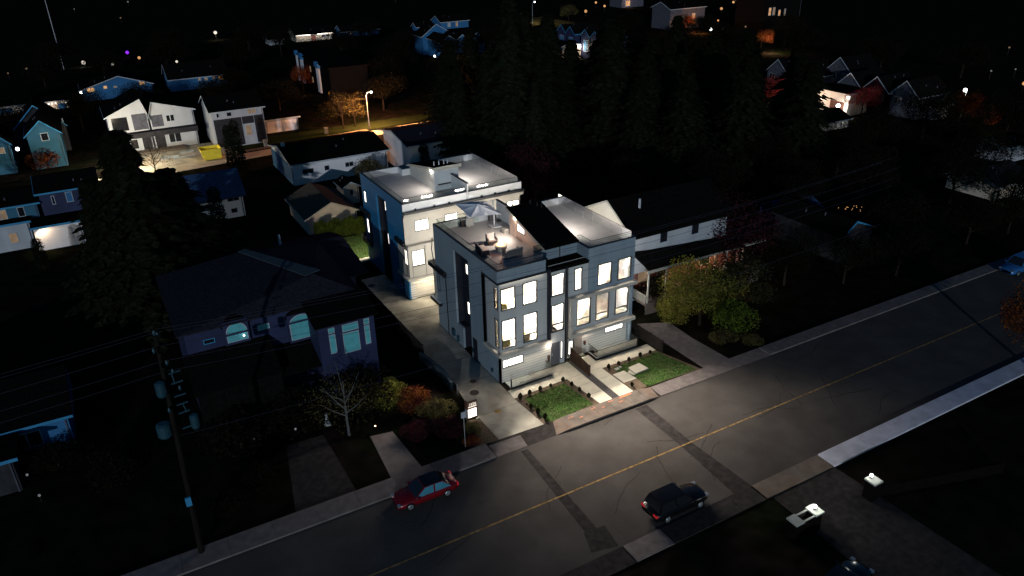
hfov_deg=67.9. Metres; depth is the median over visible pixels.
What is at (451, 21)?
house
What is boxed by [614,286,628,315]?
front window
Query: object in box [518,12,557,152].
conifer tree
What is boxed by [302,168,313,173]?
window
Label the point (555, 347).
entry door
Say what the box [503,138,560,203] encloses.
leafy tree
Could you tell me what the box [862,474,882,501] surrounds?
gate pillar
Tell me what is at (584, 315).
front window
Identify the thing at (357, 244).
lawn
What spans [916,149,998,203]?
leafy tree
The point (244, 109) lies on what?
house
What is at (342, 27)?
house
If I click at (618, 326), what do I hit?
front window
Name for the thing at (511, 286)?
front window
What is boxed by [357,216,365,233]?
cypress
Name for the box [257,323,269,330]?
window
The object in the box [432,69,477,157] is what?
conifer tree
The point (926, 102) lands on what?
leafy tree
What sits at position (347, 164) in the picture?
window
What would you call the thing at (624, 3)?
house
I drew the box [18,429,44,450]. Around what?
window
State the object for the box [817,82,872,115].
house
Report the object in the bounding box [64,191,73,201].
window
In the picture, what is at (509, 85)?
conifer tree
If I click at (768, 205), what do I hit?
house
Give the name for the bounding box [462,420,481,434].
garden bush
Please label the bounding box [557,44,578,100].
conifer tree
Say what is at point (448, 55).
conifer tree
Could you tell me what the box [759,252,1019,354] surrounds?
pavement
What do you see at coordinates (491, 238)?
outdoor armchair
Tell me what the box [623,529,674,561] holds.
pavement
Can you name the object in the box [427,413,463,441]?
garden bush
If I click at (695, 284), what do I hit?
leafy tree
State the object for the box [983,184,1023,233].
leafy tree
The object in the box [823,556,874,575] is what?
parked car
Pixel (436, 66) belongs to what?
leafy tree
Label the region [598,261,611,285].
front window
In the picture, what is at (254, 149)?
pavement
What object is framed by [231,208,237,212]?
window
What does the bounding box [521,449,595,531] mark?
road patch
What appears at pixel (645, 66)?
conifer tree
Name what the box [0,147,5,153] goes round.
window
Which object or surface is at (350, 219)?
cypress
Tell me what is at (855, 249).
leafy tree
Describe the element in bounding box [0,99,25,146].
leafy tree
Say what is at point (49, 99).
house
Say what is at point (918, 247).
leafy tree
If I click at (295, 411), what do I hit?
garden bush
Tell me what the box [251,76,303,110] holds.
leafy tree
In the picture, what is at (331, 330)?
window
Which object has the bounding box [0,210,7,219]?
window
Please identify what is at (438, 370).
retaining wall
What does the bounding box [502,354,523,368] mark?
front window
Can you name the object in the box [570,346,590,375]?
privacy fence
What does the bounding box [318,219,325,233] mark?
cypress
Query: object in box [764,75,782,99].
leafy tree
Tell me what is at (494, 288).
side window
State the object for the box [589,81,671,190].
conifer tree
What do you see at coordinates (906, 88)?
townhouse
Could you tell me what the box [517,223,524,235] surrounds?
side window
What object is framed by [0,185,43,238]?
house
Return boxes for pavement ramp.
[553,387,657,434]
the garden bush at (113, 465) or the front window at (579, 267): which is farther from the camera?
the front window at (579, 267)
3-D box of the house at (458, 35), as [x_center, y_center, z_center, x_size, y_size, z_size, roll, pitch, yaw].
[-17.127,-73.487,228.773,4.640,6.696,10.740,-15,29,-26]
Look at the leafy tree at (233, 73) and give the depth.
181.03 m
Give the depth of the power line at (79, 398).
42.32 m
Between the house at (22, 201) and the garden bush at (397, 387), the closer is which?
the garden bush at (397, 387)
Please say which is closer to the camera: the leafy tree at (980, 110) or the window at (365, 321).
the window at (365, 321)
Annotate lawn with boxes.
[343,235,368,258]
[525,384,592,420]
[613,352,695,385]
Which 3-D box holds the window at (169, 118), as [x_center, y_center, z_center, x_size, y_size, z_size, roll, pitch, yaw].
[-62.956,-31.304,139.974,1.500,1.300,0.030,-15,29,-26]
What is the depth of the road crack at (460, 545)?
50.51 m
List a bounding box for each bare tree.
[137,135,174,169]
[299,362,377,435]
[319,91,359,128]
[339,91,367,125]
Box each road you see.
[98,121,427,180]
[182,270,1023,575]
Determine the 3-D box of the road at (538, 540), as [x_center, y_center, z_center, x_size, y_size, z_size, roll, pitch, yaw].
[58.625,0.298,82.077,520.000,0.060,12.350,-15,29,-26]
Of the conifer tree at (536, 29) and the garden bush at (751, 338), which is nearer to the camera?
the garden bush at (751, 338)
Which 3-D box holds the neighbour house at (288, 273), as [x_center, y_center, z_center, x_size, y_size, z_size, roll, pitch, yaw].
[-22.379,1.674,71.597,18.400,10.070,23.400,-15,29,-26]
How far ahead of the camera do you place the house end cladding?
124.11 m
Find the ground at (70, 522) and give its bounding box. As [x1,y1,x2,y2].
[0,0,1023,575]
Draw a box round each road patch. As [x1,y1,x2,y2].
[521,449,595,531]
[584,525,617,552]
[636,405,750,492]
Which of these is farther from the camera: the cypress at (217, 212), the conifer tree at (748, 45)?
the conifer tree at (748, 45)
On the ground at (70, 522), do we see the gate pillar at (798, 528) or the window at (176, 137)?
the gate pillar at (798, 528)
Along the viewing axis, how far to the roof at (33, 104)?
138.81 m
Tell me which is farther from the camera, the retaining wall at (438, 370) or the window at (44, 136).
the window at (44, 136)
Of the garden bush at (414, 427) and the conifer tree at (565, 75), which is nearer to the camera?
the garden bush at (414, 427)
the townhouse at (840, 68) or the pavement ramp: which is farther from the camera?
the townhouse at (840, 68)
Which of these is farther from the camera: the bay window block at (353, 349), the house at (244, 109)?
the house at (244, 109)
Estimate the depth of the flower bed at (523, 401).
65.68 m
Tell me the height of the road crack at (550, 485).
0.006 m
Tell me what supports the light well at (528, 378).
on the ground at (70, 522)
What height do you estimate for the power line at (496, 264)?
1.378 m
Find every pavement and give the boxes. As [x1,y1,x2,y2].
[121,444,495,575]
[245,129,367,151]
[560,389,650,429]
[560,547,635,575]
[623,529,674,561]
[650,348,769,395]
[661,487,765,542]
[752,455,833,498]
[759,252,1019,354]
[818,358,1023,466]
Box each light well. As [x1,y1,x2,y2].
[504,360,552,388]
[587,334,637,359]
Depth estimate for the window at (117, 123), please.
136.29 m
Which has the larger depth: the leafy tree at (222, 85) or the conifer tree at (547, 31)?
the leafy tree at (222, 85)
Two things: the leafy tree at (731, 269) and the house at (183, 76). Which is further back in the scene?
the house at (183, 76)
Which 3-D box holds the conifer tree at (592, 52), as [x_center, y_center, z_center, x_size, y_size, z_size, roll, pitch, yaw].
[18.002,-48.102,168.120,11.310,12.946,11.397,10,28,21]
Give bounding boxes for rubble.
[143,158,157,164]
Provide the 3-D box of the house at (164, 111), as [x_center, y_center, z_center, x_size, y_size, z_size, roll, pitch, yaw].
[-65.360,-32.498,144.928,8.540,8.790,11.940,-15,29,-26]
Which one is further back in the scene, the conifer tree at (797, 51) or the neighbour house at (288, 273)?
the conifer tree at (797, 51)
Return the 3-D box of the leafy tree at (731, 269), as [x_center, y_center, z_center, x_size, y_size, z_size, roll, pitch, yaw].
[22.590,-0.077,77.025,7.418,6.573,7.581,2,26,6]
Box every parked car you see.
[390,470,458,510]
[641,481,708,523]
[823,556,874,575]
[998,251,1023,276]
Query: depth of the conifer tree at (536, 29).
123.83 m
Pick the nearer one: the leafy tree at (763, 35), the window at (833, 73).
the window at (833, 73)
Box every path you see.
[370,431,421,477]
[508,362,611,402]
[582,344,654,395]
[638,323,728,367]
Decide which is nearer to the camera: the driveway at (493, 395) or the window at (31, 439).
the window at (31, 439)
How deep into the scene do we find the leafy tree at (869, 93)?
148.70 m
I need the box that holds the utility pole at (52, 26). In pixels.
[45,0,63,69]
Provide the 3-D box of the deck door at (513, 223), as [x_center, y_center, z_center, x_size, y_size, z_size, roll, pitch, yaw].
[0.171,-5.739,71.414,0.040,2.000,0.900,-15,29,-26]
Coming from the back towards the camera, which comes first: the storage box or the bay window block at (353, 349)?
the storage box
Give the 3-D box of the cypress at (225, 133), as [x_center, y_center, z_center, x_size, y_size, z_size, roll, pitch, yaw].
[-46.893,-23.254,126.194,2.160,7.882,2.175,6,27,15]
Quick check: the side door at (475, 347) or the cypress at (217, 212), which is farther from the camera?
the cypress at (217, 212)
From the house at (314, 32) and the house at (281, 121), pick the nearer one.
the house at (281, 121)
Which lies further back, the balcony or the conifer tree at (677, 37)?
the conifer tree at (677, 37)
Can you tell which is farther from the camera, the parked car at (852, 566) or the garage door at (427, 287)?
the garage door at (427, 287)
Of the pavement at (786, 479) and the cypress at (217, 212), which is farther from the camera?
the cypress at (217, 212)
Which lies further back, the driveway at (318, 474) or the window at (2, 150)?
the window at (2, 150)
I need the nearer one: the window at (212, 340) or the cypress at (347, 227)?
the window at (212, 340)
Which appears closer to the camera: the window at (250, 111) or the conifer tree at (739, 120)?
the conifer tree at (739, 120)
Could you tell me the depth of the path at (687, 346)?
73.45 m
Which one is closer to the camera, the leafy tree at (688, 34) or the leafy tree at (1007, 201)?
the leafy tree at (1007, 201)
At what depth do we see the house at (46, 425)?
60.30 m
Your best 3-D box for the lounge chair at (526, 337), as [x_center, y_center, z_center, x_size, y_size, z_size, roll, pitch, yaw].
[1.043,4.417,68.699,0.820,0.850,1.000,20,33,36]
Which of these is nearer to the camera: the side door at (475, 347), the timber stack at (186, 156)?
the side door at (475, 347)
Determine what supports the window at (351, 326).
in the bay window block at (353, 349)
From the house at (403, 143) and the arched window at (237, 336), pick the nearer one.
the arched window at (237, 336)
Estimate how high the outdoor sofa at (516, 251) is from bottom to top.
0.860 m
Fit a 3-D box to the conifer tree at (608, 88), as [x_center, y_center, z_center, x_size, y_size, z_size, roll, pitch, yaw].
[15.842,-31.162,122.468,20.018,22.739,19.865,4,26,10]
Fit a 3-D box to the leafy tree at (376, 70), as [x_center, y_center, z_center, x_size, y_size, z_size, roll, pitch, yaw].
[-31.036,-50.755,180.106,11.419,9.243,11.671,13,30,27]
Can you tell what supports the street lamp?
on the verge
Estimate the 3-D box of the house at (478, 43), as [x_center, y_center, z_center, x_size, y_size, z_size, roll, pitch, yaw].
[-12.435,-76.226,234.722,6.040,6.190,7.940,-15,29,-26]
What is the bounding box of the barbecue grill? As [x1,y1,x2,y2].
[459,214,473,226]
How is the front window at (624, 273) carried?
in the duplex house at (560, 222)
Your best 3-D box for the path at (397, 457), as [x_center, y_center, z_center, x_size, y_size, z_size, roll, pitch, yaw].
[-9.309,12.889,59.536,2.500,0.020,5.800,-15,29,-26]
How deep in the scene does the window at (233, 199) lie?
106.63 m
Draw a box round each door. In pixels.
[44,227,74,248]
[142,137,153,149]
[155,135,166,147]
[213,117,245,147]
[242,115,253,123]
[254,114,266,141]
[267,121,282,132]
[282,119,297,130]
[415,276,434,297]
[473,337,477,360]
[511,217,516,237]
[551,341,559,364]
[573,336,581,353]
[829,100,843,109]
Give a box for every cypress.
[30,238,50,269]
[205,186,229,236]
[222,125,236,167]
[228,119,247,173]
[313,222,320,234]
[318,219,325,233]
[324,222,331,232]
[328,220,334,232]
[332,217,341,234]
[337,220,345,236]
[343,218,350,235]
[347,215,355,234]
[352,218,360,234]
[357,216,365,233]
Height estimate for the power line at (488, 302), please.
1.378 m
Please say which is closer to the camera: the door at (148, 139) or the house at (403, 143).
the house at (403, 143)
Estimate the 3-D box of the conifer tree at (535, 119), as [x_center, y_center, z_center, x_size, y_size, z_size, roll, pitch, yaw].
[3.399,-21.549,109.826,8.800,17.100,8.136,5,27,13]
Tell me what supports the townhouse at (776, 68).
on the ground at (70, 522)
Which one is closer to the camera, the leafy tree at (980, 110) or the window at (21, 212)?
the window at (21, 212)
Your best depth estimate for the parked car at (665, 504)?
52.18 m
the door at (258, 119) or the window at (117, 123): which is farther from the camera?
the door at (258, 119)
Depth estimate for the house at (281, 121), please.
150.98 m
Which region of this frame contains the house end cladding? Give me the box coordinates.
[271,149,294,184]
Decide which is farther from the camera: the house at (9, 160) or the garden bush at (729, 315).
the house at (9, 160)
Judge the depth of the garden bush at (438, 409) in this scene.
62.85 m
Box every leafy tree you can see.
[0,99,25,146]
[53,88,107,128]
[112,80,163,100]
[191,74,237,100]
[210,66,249,91]
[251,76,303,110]
[262,25,298,56]
[290,65,312,92]
[316,28,361,51]
[362,71,408,110]
[366,52,406,86]
[426,32,462,55]
[426,47,461,73]
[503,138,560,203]
[559,3,578,21]
[657,254,749,325]
[661,25,703,43]
[681,14,695,25]
[683,14,717,37]
[691,150,754,195]
[700,248,777,304]
[705,186,783,267]
[722,30,771,55]
[757,29,774,46]
[760,228,821,285]
[761,13,809,45]
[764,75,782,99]
[822,230,887,283]
[844,86,884,117]
[866,228,938,275]
[901,85,960,138]
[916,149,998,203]
[941,199,1007,244]
[946,91,986,120]
[948,124,1015,167]
[964,101,1004,131]
[981,89,1023,131]
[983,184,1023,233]
[992,162,1023,216]
[998,280,1023,346]
[1011,127,1023,157]
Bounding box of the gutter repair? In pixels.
[489,435,526,456]
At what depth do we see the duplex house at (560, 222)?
69.69 m
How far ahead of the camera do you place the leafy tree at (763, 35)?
222.79 m
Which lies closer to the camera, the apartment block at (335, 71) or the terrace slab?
the terrace slab
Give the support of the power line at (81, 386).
attached to the power pole at (164, 430)
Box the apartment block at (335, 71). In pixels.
[292,47,369,102]
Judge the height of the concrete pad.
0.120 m
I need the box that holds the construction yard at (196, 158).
[139,142,237,170]
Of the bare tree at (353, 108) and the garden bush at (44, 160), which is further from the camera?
the bare tree at (353, 108)
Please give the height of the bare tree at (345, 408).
6.263 m
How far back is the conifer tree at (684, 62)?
130.34 m
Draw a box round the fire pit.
[494,240,507,251]
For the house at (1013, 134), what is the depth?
123.28 m
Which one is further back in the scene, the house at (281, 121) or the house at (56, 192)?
the house at (281, 121)
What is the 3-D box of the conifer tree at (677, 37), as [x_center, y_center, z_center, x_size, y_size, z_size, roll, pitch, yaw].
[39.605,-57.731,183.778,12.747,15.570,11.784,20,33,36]
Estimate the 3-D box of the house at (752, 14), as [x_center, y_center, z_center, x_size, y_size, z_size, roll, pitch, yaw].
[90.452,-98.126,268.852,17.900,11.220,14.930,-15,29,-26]
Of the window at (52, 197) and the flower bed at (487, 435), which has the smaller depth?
the flower bed at (487, 435)
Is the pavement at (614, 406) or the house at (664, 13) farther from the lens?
the house at (664, 13)
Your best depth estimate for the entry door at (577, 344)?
71.61 m
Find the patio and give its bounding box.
[360,257,369,261]
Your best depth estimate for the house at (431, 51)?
227.44 m
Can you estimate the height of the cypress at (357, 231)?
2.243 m
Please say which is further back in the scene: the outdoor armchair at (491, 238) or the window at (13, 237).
the window at (13, 237)
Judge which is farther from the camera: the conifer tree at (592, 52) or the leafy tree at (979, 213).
the conifer tree at (592, 52)
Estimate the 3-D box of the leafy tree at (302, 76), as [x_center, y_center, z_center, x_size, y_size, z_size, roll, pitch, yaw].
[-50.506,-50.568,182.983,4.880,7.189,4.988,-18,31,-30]
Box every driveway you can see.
[286,435,355,511]
[361,275,542,438]
[773,467,1000,575]
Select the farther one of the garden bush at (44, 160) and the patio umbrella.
the garden bush at (44, 160)
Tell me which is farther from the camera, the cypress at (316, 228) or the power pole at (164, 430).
the cypress at (316, 228)
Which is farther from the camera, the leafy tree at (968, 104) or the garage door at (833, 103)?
the garage door at (833, 103)
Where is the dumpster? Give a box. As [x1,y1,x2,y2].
[198,144,221,160]
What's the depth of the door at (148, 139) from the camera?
139.67 m
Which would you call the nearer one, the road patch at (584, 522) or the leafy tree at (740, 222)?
the road patch at (584, 522)
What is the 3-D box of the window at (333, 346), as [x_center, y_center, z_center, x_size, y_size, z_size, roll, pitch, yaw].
[-14.890,4.665,63.274,0.540,1.800,0.030,-15,29,-26]
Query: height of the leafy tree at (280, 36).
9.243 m
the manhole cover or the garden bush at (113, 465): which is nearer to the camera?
the garden bush at (113, 465)
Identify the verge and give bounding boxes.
[242,114,432,149]
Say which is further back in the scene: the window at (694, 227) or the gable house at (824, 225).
the gable house at (824, 225)
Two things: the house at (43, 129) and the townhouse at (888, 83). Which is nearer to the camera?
the house at (43, 129)
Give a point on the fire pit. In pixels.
(500, 246)
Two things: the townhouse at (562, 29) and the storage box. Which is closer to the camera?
the storage box
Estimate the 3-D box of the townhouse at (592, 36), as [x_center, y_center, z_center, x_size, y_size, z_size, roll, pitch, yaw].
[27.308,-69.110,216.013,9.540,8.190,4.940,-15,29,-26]
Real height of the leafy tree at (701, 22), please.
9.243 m
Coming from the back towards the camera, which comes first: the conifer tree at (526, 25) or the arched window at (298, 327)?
the conifer tree at (526, 25)
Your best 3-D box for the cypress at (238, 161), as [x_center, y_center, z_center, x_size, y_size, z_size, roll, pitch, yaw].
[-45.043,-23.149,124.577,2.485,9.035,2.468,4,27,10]
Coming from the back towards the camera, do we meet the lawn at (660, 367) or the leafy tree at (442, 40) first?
the leafy tree at (442, 40)
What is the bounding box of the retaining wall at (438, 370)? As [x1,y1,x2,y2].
[419,351,452,390]
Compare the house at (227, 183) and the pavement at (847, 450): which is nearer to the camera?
the pavement at (847, 450)
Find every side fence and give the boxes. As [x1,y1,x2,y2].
[355,276,423,352]
[631,320,663,352]
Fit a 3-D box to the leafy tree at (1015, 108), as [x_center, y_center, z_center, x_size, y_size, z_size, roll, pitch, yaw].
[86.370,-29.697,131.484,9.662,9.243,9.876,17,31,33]
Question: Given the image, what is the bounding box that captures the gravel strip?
[568,361,617,398]
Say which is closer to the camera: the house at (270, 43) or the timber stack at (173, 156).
the timber stack at (173, 156)
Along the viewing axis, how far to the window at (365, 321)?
64.02 m
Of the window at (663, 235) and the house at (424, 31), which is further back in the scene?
the house at (424, 31)
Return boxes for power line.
[0,347,154,393]
[2,331,147,373]
[2,334,149,377]
[2,362,158,410]
[2,373,158,422]
[157,163,879,332]
[159,158,891,328]
[162,167,899,345]
[167,179,891,360]
[169,186,889,370]
[180,224,879,435]
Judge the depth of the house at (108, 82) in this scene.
183.31 m
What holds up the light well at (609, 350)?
on the ground at (70, 522)
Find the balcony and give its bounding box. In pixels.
[129,124,198,138]
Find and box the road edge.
[487,387,659,457]
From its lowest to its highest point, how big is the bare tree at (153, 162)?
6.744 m
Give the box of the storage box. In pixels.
[488,215,495,221]
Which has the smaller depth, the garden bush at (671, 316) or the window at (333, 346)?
the window at (333, 346)
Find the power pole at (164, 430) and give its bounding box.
[152,330,204,553]
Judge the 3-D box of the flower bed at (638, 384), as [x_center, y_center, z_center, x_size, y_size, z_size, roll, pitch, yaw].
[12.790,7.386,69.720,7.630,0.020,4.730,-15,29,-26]
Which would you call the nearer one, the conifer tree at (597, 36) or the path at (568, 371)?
the path at (568, 371)
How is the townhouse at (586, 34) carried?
on the ground at (70, 522)
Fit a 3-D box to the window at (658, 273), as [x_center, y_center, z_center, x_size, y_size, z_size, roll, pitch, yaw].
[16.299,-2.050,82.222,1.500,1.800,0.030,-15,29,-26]
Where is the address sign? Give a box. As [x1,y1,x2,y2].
[464,399,478,419]
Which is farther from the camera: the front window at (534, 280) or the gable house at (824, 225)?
the gable house at (824, 225)
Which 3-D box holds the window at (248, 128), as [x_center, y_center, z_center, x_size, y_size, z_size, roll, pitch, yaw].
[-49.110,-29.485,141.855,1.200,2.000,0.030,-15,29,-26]
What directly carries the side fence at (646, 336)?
on the ground at (70, 522)
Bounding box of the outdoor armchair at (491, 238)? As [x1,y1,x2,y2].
[485,233,497,244]
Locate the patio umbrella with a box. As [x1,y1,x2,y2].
[455,199,500,228]
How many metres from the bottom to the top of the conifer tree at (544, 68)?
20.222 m
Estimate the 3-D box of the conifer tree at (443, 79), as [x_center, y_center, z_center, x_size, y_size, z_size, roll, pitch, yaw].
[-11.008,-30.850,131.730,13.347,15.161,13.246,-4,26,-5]
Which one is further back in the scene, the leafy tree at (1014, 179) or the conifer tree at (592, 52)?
the conifer tree at (592, 52)
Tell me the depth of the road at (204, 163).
132.87 m
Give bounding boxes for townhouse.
[556,22,587,40]
[565,24,598,43]
[580,27,602,58]
[589,29,626,45]
[766,55,810,88]
[810,59,832,82]
[827,53,879,82]
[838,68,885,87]
[863,71,912,113]
[889,75,948,119]
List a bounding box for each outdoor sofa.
[474,242,489,257]
[502,247,522,259]
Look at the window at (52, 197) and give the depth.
100.10 m
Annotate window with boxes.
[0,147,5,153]
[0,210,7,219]
[8,232,19,243]
[16,207,25,216]
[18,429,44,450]
[40,132,49,140]
[50,196,55,204]
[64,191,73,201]
[111,117,128,130]
[129,139,139,148]
[131,113,148,130]
[150,114,163,126]
[165,114,174,121]
[168,133,181,142]
[203,338,214,344]
[226,323,248,342]
[227,197,238,201]
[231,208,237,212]
[245,124,252,135]
[247,108,256,113]
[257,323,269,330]
[289,314,309,340]
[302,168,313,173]
[328,327,334,333]
[329,334,337,353]
[342,321,358,331]
[343,330,360,353]
[345,161,353,166]
[363,318,368,324]
[364,325,370,343]
[412,249,424,266]
[414,218,428,231]
[444,212,457,220]
[493,286,497,310]
[494,317,498,348]
[500,286,515,311]
[501,317,515,349]
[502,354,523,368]
[507,199,518,205]
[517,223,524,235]
[522,280,536,305]
[523,311,537,343]
[551,272,564,297]
[551,303,563,332]
[574,267,582,290]
[577,297,590,326]
[583,40,587,51]
[595,292,609,320]
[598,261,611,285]
[605,323,622,332]
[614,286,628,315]
[617,256,631,280]
[637,271,647,283]
[657,269,667,276]
[660,232,667,242]
[692,224,698,233]
[830,71,836,78]
[893,96,901,103]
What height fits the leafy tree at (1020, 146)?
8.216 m
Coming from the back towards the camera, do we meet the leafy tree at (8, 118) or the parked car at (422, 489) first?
the leafy tree at (8, 118)
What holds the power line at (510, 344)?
attached to the power pole at (164, 430)
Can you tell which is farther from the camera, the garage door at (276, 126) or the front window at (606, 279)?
the garage door at (276, 126)
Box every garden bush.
[23,147,59,169]
[23,439,78,474]
[84,444,141,491]
[195,403,276,462]
[264,380,339,440]
[314,364,395,420]
[351,156,385,183]
[354,379,388,412]
[371,376,409,411]
[395,384,430,415]
[397,415,434,443]
[414,396,458,422]
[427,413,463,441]
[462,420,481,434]
[462,434,481,446]
[637,274,678,308]
[654,298,690,325]
[705,295,761,334]
[707,327,740,345]
[740,331,764,345]
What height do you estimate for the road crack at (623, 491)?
0.006 m
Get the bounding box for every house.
[0,93,68,112]
[0,123,18,174]
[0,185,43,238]
[0,215,35,252]
[0,352,75,457]
[0,432,22,496]
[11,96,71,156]
[23,109,68,169]
[30,167,97,215]
[30,210,85,250]
[78,69,153,99]
[99,88,153,150]
[141,91,199,147]
[151,168,245,221]
[155,232,368,443]
[162,59,226,91]
[198,89,267,147]
[263,110,299,133]
[265,37,282,44]
[268,131,389,185]
[285,182,359,234]
[289,25,332,41]
[333,175,360,202]
[334,22,379,34]
[359,151,523,299]
[377,120,472,165]
[411,21,431,30]
[412,22,447,54]
[425,31,455,57]
[428,193,636,383]
[430,13,469,28]
[444,31,463,52]
[461,30,484,52]
[556,39,581,57]
[585,177,766,314]
[610,0,643,7]
[651,0,706,29]
[734,0,801,30]
[755,193,823,223]
[770,195,877,262]
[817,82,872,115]
[817,107,852,130]
[946,160,1023,199]
[974,131,1023,161]
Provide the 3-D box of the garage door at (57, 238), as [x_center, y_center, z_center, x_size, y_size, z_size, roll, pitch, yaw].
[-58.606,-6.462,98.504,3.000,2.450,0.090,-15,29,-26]
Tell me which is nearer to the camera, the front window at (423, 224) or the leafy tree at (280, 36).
the front window at (423, 224)
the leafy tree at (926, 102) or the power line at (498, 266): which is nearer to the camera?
the power line at (498, 266)
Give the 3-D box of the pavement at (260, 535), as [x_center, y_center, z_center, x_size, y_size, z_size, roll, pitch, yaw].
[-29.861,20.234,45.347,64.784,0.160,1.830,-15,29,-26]
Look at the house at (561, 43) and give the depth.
219.38 m
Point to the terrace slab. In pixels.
(175, 147)
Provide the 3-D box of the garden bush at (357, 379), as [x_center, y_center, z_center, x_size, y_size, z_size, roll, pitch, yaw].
[-13.245,8.377,64.345,7.270,4.033,6.347,2,26,7]
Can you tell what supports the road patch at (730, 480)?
on the road at (538, 540)
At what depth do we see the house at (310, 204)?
102.79 m
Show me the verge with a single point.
(288, 137)
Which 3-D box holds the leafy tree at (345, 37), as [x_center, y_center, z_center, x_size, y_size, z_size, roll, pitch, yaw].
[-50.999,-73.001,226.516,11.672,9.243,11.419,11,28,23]
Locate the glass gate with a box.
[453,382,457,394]
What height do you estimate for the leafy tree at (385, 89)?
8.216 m
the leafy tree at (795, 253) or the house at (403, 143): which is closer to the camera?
the leafy tree at (795, 253)
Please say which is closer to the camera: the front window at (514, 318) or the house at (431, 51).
the front window at (514, 318)
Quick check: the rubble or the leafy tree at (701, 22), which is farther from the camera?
the leafy tree at (701, 22)
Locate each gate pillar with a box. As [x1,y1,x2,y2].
[785,503,824,543]
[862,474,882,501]
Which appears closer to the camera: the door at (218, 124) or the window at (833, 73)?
the door at (218, 124)
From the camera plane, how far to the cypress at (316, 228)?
98.51 m
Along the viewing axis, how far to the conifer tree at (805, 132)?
116.61 m
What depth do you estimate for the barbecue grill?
74.24 m
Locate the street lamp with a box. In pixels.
[366,91,371,128]
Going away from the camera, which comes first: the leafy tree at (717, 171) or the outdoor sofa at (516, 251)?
the outdoor sofa at (516, 251)
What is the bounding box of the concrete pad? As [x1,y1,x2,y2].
[627,363,647,374]
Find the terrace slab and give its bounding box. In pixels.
[138,144,186,154]
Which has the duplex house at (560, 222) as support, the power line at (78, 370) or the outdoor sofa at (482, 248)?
the outdoor sofa at (482, 248)
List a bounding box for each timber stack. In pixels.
[161,155,178,159]
[174,154,195,159]
[180,150,193,153]
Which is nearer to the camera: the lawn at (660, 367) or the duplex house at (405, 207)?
the lawn at (660, 367)
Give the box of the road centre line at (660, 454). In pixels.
[368,313,1000,575]
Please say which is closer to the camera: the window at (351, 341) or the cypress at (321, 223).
the window at (351, 341)
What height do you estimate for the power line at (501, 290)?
1.378 m
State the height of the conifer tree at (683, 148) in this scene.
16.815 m
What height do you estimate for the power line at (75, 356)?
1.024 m
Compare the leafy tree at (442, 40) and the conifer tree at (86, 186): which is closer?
the conifer tree at (86, 186)
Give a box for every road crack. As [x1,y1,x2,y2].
[437,524,487,565]
[546,467,560,508]
[615,472,639,512]
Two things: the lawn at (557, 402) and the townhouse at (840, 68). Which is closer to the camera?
the lawn at (557, 402)
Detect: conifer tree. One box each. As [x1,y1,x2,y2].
[60,177,130,333]
[64,129,213,355]
[150,167,252,313]
[414,44,474,127]
[420,65,475,127]
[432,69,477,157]
[459,50,508,161]
[465,0,552,177]
[508,78,563,198]
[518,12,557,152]
[520,41,596,178]
[532,25,576,123]
[535,14,583,149]
[549,57,603,169]
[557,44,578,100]
[563,39,587,98]
[567,19,636,173]
[574,28,603,135]
[581,40,595,81]
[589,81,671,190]
[597,50,670,160]
[646,69,723,185]
[657,53,697,134]
[664,15,692,59]
[677,55,711,142]
[696,53,789,184]
[735,28,775,108]
[758,46,821,135]
[762,56,828,143]
[766,61,849,177]
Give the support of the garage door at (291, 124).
in the house at (281, 121)
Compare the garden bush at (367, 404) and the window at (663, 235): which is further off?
the window at (663, 235)
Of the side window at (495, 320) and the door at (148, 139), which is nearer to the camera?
the side window at (495, 320)
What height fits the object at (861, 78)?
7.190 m
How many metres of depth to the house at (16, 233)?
97.80 m
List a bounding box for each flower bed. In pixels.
[467,419,499,448]
[515,379,598,423]
[603,350,700,390]
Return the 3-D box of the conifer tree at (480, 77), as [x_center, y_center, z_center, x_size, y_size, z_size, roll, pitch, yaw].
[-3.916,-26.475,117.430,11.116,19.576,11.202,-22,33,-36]
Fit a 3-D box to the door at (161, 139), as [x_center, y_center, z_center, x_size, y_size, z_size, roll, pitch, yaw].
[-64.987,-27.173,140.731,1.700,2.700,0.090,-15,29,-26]
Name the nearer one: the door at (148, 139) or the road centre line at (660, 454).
the road centre line at (660, 454)
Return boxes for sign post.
[461,411,465,446]
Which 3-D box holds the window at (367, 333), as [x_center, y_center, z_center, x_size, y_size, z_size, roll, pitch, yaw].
[-12.265,3.942,64.569,0.470,1.790,0.030,-15,29,-26]
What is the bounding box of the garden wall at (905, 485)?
[878,461,1005,496]
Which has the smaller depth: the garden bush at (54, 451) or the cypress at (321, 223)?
the garden bush at (54, 451)
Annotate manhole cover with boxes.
[470,390,478,394]
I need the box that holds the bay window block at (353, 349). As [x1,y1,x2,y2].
[300,286,380,402]
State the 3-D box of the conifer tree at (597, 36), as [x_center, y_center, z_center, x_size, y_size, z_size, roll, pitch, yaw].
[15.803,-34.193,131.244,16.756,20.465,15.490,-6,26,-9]
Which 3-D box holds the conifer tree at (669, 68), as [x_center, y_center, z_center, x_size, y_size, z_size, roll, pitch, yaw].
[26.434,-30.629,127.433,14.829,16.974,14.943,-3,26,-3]

